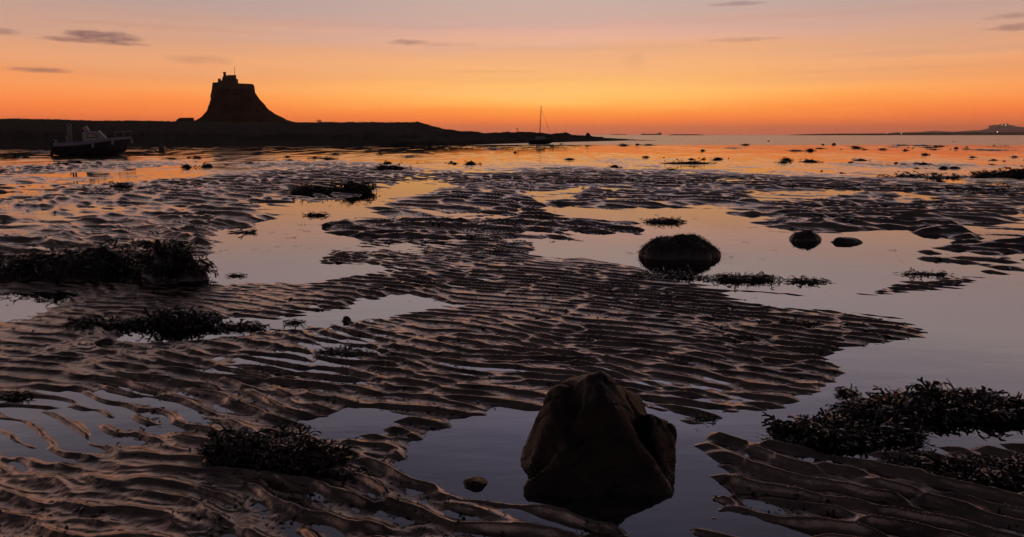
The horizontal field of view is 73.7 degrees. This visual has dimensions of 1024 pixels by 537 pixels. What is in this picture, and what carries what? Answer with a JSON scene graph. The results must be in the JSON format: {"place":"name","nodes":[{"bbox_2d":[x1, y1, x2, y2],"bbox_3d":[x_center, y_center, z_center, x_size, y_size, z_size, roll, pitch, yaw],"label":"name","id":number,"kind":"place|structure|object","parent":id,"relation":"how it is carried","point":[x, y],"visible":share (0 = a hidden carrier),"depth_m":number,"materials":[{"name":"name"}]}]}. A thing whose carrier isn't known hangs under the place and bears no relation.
{"place":"outdoors","nodes":[
{"label":"outdoors","id":0,"kind":"place"},
{"bbox_2d":[153,143,166,151],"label":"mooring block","id":1,"kind":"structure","parent":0,"point":[162,148],"depth_m":65.15,"materials":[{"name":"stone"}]},
{"bbox_2d":[195,89,292,122],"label":"crag hill","id":2,"kind":"structure","parent":0,"point":[234,105],"depth_m":329.98,"materials":[{"name":"black stone"}]},
{"bbox_2d":[176,118,193,120],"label":"upturned boat shed","id":3,"kind":"structure","parent":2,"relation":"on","point":[185,119],"depth_m":323.46,"materials":[{"name":"grey stone"}]},
{"bbox_2d":[211,66,254,99],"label":"castle","id":4,"kind":"structure","parent":2,"relation":"on","point":[228,82],"depth_m":331.90,"materials":[{"name":"stone"}]},
{"bbox_2d":[0,118,658,149],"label":"headland","id":5,"kind":"structure","parent":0,"point":[16,133],"depth_m":122.08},
{"bbox_2d":[0,145,1023,536],"bbox_3d":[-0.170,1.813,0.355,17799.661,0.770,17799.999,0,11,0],"label":"sand flats","id":6,"kind":"structure","parent":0,"point":[866,497],"depth_m":5.34,"materials":[{"name":"brown sand"}]},
{"bbox_2d":[0,388,34,400],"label":"seaweed clump","id":7,"kind":"object","parent":6,"relation":"on","point":[15,395],"visible":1,"depth_m":4.21,"materials":[{"name":"black plant"}]},
{"bbox_2d":[49,161,71,164],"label":"seaweed tuft","id":8,"kind":"object","parent":6,"relation":"on","point":[63,162],"visible":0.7,"depth_m":36.90,"materials":[{"name":"black plant"}]},
{"bbox_2d":[0,238,145,284],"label":"seaweed clump","id":9,"kind":"object","parent":6,"relation":"on","point":[99,264],"visible":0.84,"depth_m":7.64,"materials":[{"name":"black plant"}]},
{"bbox_2d":[47,122,132,155],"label":"motorboat","id":10,"kind":"object","parent":6,"relation":"on","point":[99,142],"visible":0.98,"depth_m":53.95,"materials":[{"name":"paint"}]},
{"bbox_2d":[58,310,152,329],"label":"seaweed clump","id":11,"kind":"object","parent":6,"relation":"on","point":[110,323],"visible":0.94,"depth_m":5.77,"materials":[{"name":"black plant"}]},
{"bbox_2d":[109,181,133,188],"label":"seaweed clump","id":12,"kind":"object","parent":6,"relation":"on","point":[123,186],"visible":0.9,"depth_m":20.50,"materials":[{"name":"black plant"}]},
{"bbox_2d":[111,238,184,253],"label":"seaweed clump","id":13,"kind":"object","parent":6,"relation":"on","point":[129,245],"visible":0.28,"depth_m":9.61,"materials":[{"name":"black plant"}]},
{"bbox_2d":[118,231,218,284],"bbox_3d":[-3.874,-0.129,7.629,1.094,0.640,0.826,-5,12,-22],"label":"seaweed clump","id":14,"kind":"object","parent":6,"relation":"on","point":[158,263],"visible":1,"depth_m":7.51,"materials":[{"name":"black plant"}]},
{"bbox_2d":[134,305,222,330],"bbox_3d":[-2.861,0.430,5.835,0.779,0.233,0.450,0,11,0],"label":"seaweed clump","id":15,"kind":"object","parent":6,"relation":"on","point":[176,320],"visible":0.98,"depth_m":5.78,"materials":[{"name":"black plant"}]},
{"bbox_2d":[194,422,275,466],"bbox_3d":[-1.390,0.900,3.460,0.502,0.222,0.326,0,11,0],"label":"seaweed clump","id":16,"kind":"object","parent":6,"relation":"on","point":[240,445],"visible":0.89,"depth_m":3.43,"materials":[{"name":"black plant"}]},
{"bbox_2d":[204,317,269,330],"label":"seaweed clump","id":17,"kind":"object","parent":6,"relation":"on","point":[239,326],"visible":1,"depth_m":5.73,"materials":[{"name":"black plant"}]},
{"bbox_2d":[226,272,247,276],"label":"seaweed clump","id":18,"kind":"object","parent":6,"relation":"on","point":[237,275],"visible":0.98,"depth_m":7.85,"materials":[{"name":"black plant"}]},
{"bbox_2d":[227,228,257,232],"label":"seaweed clump","id":19,"kind":"object","parent":6,"relation":"on","point":[246,231],"visible":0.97,"depth_m":11.35,"materials":[{"name":"black plant"}]},
{"bbox_2d":[260,422,311,440],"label":"seaweed clump","id":20,"kind":"object","parent":6,"relation":"on","point":[288,434],"visible":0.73,"depth_m":3.67,"materials":[{"name":"black plant"}]},
{"bbox_2d":[283,318,305,323],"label":"seaweed clump","id":21,"kind":"object","parent":6,"relation":"on","point":[293,321],"visible":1,"depth_m":5.89,"materials":[{"name":"black plant"}]},
{"bbox_2d":[249,426,354,474],"bbox_3d":[-1.040,0.905,3.405,0.533,0.235,0.354,0,11,0],"label":"seaweed clump","id":22,"kind":"object","parent":6,"relation":"on","point":[305,452],"visible":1,"depth_m":3.33,"materials":[{"name":"black plant"}]},
{"bbox_2d":[302,211,330,215],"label":"seaweed clump","id":23,"kind":"object","parent":6,"relation":"on","point":[316,214],"visible":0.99,"depth_m":13.73,"materials":[{"name":"black plant"}]},
{"bbox_2d":[284,181,354,193],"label":"seaweed clump","id":24,"kind":"object","parent":6,"relation":"on","point":[314,189],"visible":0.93,"depth_m":18.98,"materials":[{"name":"black plant"}]},
{"bbox_2d":[308,156,337,158],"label":"seaweed clump","id":25,"kind":"object","parent":6,"relation":"on","point":[313,157],"visible":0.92,"depth_m":45.93,"materials":[{"name":"black plant"}]},
{"bbox_2d":[313,340,369,355],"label":"seaweed clump","id":26,"kind":"object","parent":6,"relation":"on","point":[331,351],"visible":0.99,"depth_m":5.08,"materials":[{"name":"black plant"}]},
{"bbox_2d":[323,462,378,483],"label":"seaweed clump","id":27,"kind":"object","parent":6,"relation":"on","point":[342,474],"visible":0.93,"depth_m":3.24,"materials":[{"name":"black plant"}]},
{"bbox_2d":[334,177,379,192],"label":"seaweed clump","id":28,"kind":"object","parent":6,"relation":"on","point":[358,187],"visible":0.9,"depth_m":19.21,"materials":[{"name":"black plant"}]},
{"bbox_2d":[369,162,411,169],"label":"seaweed clump","id":29,"kind":"object","parent":6,"relation":"on","point":[386,167],"visible":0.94,"depth_m":31.20,"materials":[{"name":"black plant"}]},
{"bbox_2d":[463,160,481,164],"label":"seaweed tuft","id":30,"kind":"object","parent":6,"relation":"on","point":[471,163],"visible":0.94,"depth_m":36.92,"materials":[{"name":"black plant"}]},
{"bbox_2d":[463,233,503,238],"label":"seaweed clump","id":31,"kind":"object","parent":6,"relation":"on","point":[496,237],"visible":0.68,"depth_m":10.71,"materials":[{"name":"black plant"}]},
{"bbox_2d":[0,155,1023,536],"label":"weed litter","id":32,"kind":"object","parent":6,"relation":"on","point":[398,497],"visible":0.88,"depth_m":4.15,"materials":[{"name":"black plant"}]},
{"bbox_2d":[640,214,687,222],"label":"seaweed clump","id":33,"kind":"object","parent":6,"relation":"on","point":[665,220],"visible":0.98,"depth_m":12.68,"materials":[{"name":"black plant"}]},
{"bbox_2d":[630,265,710,280],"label":"seaweed clump","id":34,"kind":"object","parent":6,"relation":"on","point":[675,275],"visible":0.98,"depth_m":7.79,"materials":[{"name":"black plant"}]},
{"bbox_2d":[638,232,721,259],"bbox_3d":[2.258,-0.305,9.200,1.156,0.382,0.771,0,11,0],"label":"weedy rock","id":35,"kind":"object","parent":6,"relation":"on","point":[693,246],"visible":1,"depth_m":8.95,"materials":[{"name":"stone"}]},
{"bbox_2d":[663,157,716,163],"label":"seaweed clump","id":36,"kind":"object","parent":6,"relation":"on","point":[690,162],"visible":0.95,"depth_m":38.00,"materials":[{"name":"black plant"}]},
{"bbox_2d":[690,413,717,420],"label":"seaweed clump","id":37,"kind":"object","parent":6,"relation":"on","point":[703,417],"visible":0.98,"depth_m":3.91,"materials":[{"name":"black plant"}]},
{"bbox_2d":[701,271,785,282],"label":"seaweed clump","id":38,"kind":"object","parent":6,"relation":"on","point":[739,277],"visible":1,"depth_m":7.62,"materials":[{"name":"black plant"}]},
{"bbox_2d":[777,315,820,326],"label":"seaweed clump","id":39,"kind":"object","parent":6,"relation":"on","point":[795,322],"visible":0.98,"depth_m":5.85,"materials":[{"name":"black plant"}]},
{"bbox_2d":[789,229,821,241],"bbox_3d":[4.541,-0.501,10.575,0.512,0.238,0.355,0,11,0],"label":"weedy rock","id":40,"kind":"object","parent":6,"relation":"on","point":[809,235],"visible":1,"depth_m":10.46,"materials":[{"name":"stone"}]},
{"bbox_2d":[785,275,835,283],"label":"seaweed clump","id":41,"kind":"object","parent":6,"relation":"on","point":[806,280],"visible":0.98,"depth_m":7.54,"materials":[{"name":"black plant"}]},
{"bbox_2d":[757,407,893,451],"bbox_3d":[1.710,0.873,3.682,0.772,0.190,0.417,0,11,0],"label":"seaweed clump","id":42,"kind":"object","parent":6,"relation":"on","point":[818,432],"visible":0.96,"depth_m":3.64,"materials":[{"name":"black plant"}]},
{"bbox_2d":[833,383,861,397],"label":"seaweed clump","id":43,"kind":"object","parent":6,"relation":"on","point":[842,391],"visible":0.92,"depth_m":4.28,"materials":[{"name":"black plant"}]},
{"bbox_2d":[851,157,867,160],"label":"seaweed tuft","id":44,"kind":"object","parent":6,"relation":"on","point":[855,159],"visible":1,"depth_m":42.81,"materials":[{"name":"black plant"}]},
{"bbox_2d":[831,416,937,448],"bbox_3d":[1.973,0.888,3.685,0.568,0.160,0.342,0,11,0],"label":"seaweed clump","id":45,"kind":"object","parent":6,"relation":"on","point":[906,435],"visible":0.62,"depth_m":3.63,"materials":[{"name":"black plant"}]},
{"bbox_2d":[824,391,945,429],"bbox_3d":[2.119,0.815,3.942,0.714,0.204,0.437,0,11,0],"label":"seaweed clump","id":46,"kind":"object","parent":6,"relation":"on","point":[878,410],"visible":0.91,"depth_m":3.88,"materials":[{"name":"black plant"}]},
{"bbox_2d":[876,203,909,206],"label":"seaweed clump","id":47,"kind":"object","parent":6,"relation":"on","point":[885,205],"visible":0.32,"depth_m":15.31,"materials":[{"name":"black plant"}]},
{"bbox_2d":[913,162,933,164],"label":"seaweed tuft","id":48,"kind":"object","parent":6,"relation":"on","point":[922,163],"visible":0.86,"depth_m":36.63,"materials":[{"name":"black plant"}]},
{"bbox_2d":[877,171,972,177],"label":"seaweed clump","id":49,"kind":"object","parent":6,"relation":"on","point":[903,175],"visible":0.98,"depth_m":25.81,"materials":[{"name":"black plant"}]},
{"bbox_2d":[893,267,958,275],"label":"seaweed clump","id":50,"kind":"object","parent":6,"relation":"on","point":[923,272],"visible":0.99,"depth_m":7.94,"materials":[{"name":"black plant"}]},
{"bbox_2d":[874,446,993,471],"bbox_3d":[2.077,0.971,3.345,0.630,0.129,0.277,0,11,0],"label":"seaweed clump","id":51,"kind":"object","parent":6,"relation":"on","point":[917,464],"visible":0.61,"depth_m":3.37,"materials":[{"name":"black plant"}]},
{"bbox_2d":[862,377,1023,426],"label":"seaweed clump","id":52,"kind":"object","parent":6,"relation":"on","point":[966,404],"visible":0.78,"depth_m":4.00,"materials":[{"name":"black plant"}]},
{"bbox_2d":[925,451,1023,491],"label":"seaweed clump","id":53,"kind":"object","parent":6,"relation":"on","point":[1009,473],"visible":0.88,"depth_m":3.23,"materials":[{"name":"black plant"}]},
{"bbox_2d":[964,165,1023,177],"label":"seaweed clump","id":54,"kind":"object","parent":6,"relation":"on","point":[1013,173],"visible":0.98,"depth_m":25.77,"materials":[{"name":"black plant"}]},
{"bbox_2d":[0,145,1023,536],"bbox_3d":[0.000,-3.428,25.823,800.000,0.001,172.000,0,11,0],"label":"pool water","id":55,"kind":"structure","parent":0,"point":[974,333],"depth_m":6.48,"materials":[{"name":"grey liquid"}]},
{"bbox_2d":[94,338,111,344],"bbox_3d":[-3.181,0.615,5.330,0.148,0.150,0.116,0,11,0],"label":"stone","id":56,"kind":"object","parent":55,"relation":"in","point":[105,341],"visible":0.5,"depth_m":5.29,"materials":[{"name":"black stone"}]},
{"bbox_2d":[181,163,196,167],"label":"seaweed tuft","id":57,"kind":"object","parent":55,"relation":"on","point":[186,166],"visible":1,"depth_m":34.03,"materials":[{"name":"black plant"}]},
{"bbox_2d":[195,162,213,167],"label":"seaweed tuft","id":58,"kind":"object","parent":55,"relation":"on","point":[205,165],"visible":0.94,"depth_m":33.97,"materials":[{"name":"black plant"}]},
{"bbox_2d":[321,223,330,227],"bbox_3d":[-3.277,-0.716,12.069,0.177,0.182,0.144,0,11,0],"label":"stone","id":59,"kind":"object","parent":55,"relation":"in","point":[325,225],"visible":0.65,"depth_m":12.02,"materials":[{"name":"black stone"}]},
{"bbox_2d":[342,316,351,321],"bbox_3d":[-1.447,0.490,5.975,0.090,0.151,0.075,-4,12,-21],"label":"stone","id":60,"kind":"object","parent":55,"relation":"in","point":[346,319],"visible":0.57,"depth_m":5.95,"materials":[{"name":"black stone"}]},
{"bbox_2d":[463,476,487,488],"bbox_3d":[-0.170,1.045,3.196,0.124,0.142,0.092,0,11,0],"label":"stone","id":61,"kind":"object","parent":55,"relation":"in","point":[476,482],"visible":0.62,"depth_m":3.16,"materials":[{"name":"brown stone"}]},
{"bbox_2d":[520,371,676,498],"bbox_3d":[0.420,0.845,3.417,0.816,0.634,0.984,0,11,0],"label":"foreground rock","id":62,"kind":"object","parent":55,"relation":"in","point":[598,433],"visible":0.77,"depth_m":3.23,"materials":[{"name":"brown stone"}]},
{"bbox_2d":[799,158,822,161],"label":"seaweed tuft","id":63,"kind":"object","parent":55,"relation":"on","point":[810,160],"visible":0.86,"depth_m":40.82,"materials":[{"name":"black plant"}]},
{"bbox_2d":[831,237,862,243],"bbox_3d":[5.069,-0.385,10.361,0.478,0.185,0.261,0,11,0],"label":"stone","id":64,"kind":"object","parent":55,"relation":"in","point":[850,240],"visible":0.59,"depth_m":10.28,"materials":[{"name":"black stone"}]},
{"bbox_2d":[0,0,1023,134],"label":"sky","id":65,"kind":"structure","parent":0,"point":[593,67],"materials":[{"name":"orange"}]},
{"bbox_2d":[478,135,1023,144],"bbox_3d":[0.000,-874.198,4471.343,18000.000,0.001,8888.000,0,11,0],"label":"sea","id":66,"kind":"structure","parent":0,"point":[841,139],"depth_m":194.66,"materials":[{"name":"orange liquid"}]},
{"bbox_2d":[364,137,520,145],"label":"reef","id":67,"kind":"object","parent":66,"relation":"in","point":[431,141],"visible":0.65,"depth_m":109.38},
{"bbox_2d":[528,110,553,143],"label":"sailing boat","id":68,"kind":"object","parent":66,"relation":"on","point":[539,139],"visible":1,"depth_m":119.18,"materials":[{"name":"paint"}]},
{"bbox_2d":[641,132,661,134],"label":"cargo ship","id":69,"kind":"object","parent":66,"relation":"on","point":[659,133],"visible":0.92,"depth_m":5090.85},
{"bbox_2d":[798,132,1023,134],"bbox_3d":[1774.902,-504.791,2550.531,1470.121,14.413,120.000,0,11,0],"label":"shore","id":70,"kind":"structure","parent":0,"point":[984,133],"depth_m":2517.21,"materials":[{"name":"black"}]},
{"bbox_2d":[895,126,1023,132],"bbox_3d":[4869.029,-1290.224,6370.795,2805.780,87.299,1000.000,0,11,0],"label":"hills","id":71,"kind":"structure","parent":0,"point":[1013,129],"depth_m":6211.37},
{"bbox_2d":[988,124,1014,127],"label":"distant castle","id":72,"kind":"structure","parent":71,"relation":"on","point":[999,126],"depth_m":6258.24,"materials":[{"name":"beige"}]}
]}

